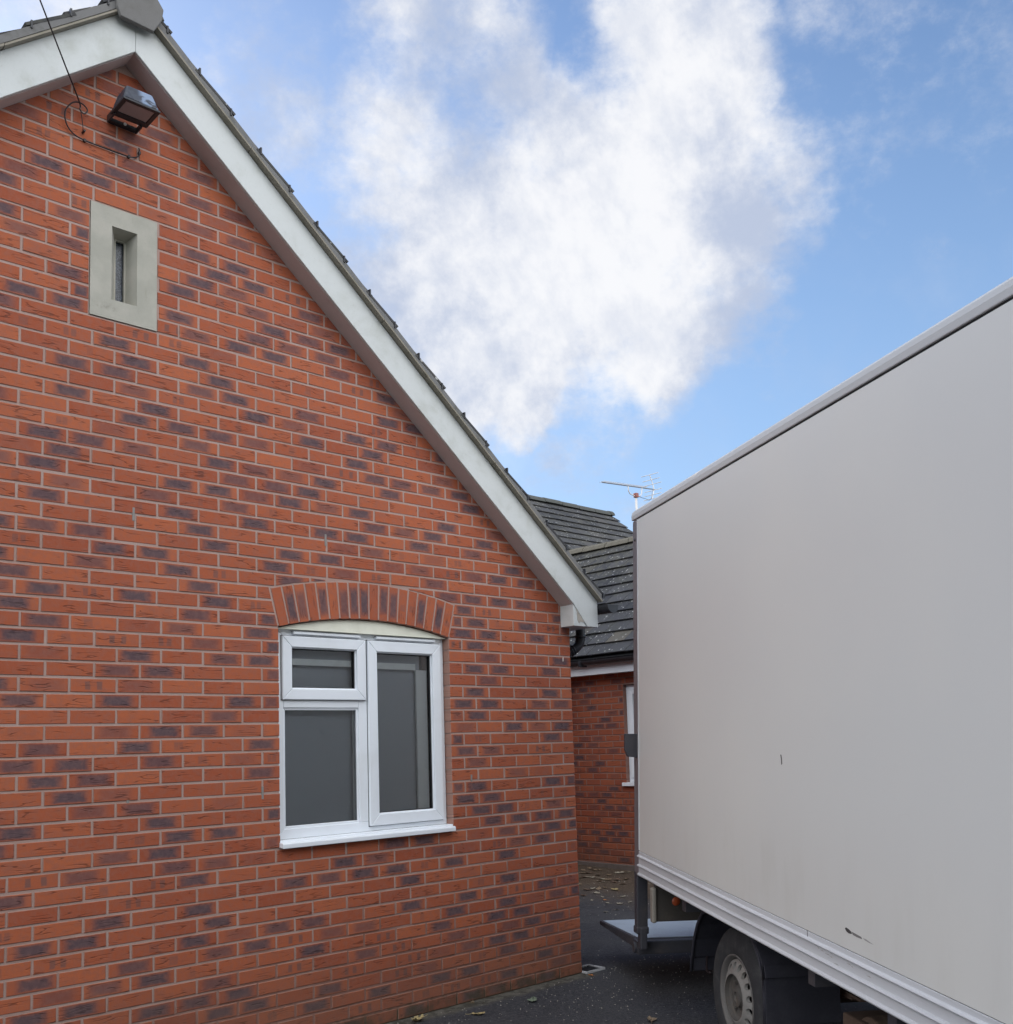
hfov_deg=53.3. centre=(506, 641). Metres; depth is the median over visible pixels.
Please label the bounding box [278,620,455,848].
window
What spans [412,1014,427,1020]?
fallen leaf
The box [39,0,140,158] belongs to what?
telephone cable
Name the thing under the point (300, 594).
brick house
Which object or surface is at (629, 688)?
window
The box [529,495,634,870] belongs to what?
brick building
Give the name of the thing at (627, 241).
sky
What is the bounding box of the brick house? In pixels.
[0,0,618,1023]
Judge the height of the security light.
0.114 m
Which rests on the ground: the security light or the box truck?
the box truck
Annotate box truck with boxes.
[600,276,1012,1023]
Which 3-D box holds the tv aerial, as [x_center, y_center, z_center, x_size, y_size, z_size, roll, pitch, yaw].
[1.773,-1.949,14.505,1.178,1.072,0.320,4,-8,-43]
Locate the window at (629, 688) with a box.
[622,684,633,785]
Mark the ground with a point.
(665, 999)
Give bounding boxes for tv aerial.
[599,472,661,509]
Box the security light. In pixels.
[107,86,160,133]
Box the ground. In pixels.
[386,864,880,1023]
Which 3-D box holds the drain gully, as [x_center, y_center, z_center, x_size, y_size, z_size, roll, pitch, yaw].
[0.564,2.288,7.003,0.190,0.044,0.160,4,-8,-43]
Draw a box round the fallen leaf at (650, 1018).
[647,1016,656,1021]
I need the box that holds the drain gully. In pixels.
[582,964,604,973]
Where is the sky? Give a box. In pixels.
[0,0,1012,530]
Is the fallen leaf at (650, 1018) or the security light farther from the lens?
the fallen leaf at (650, 1018)

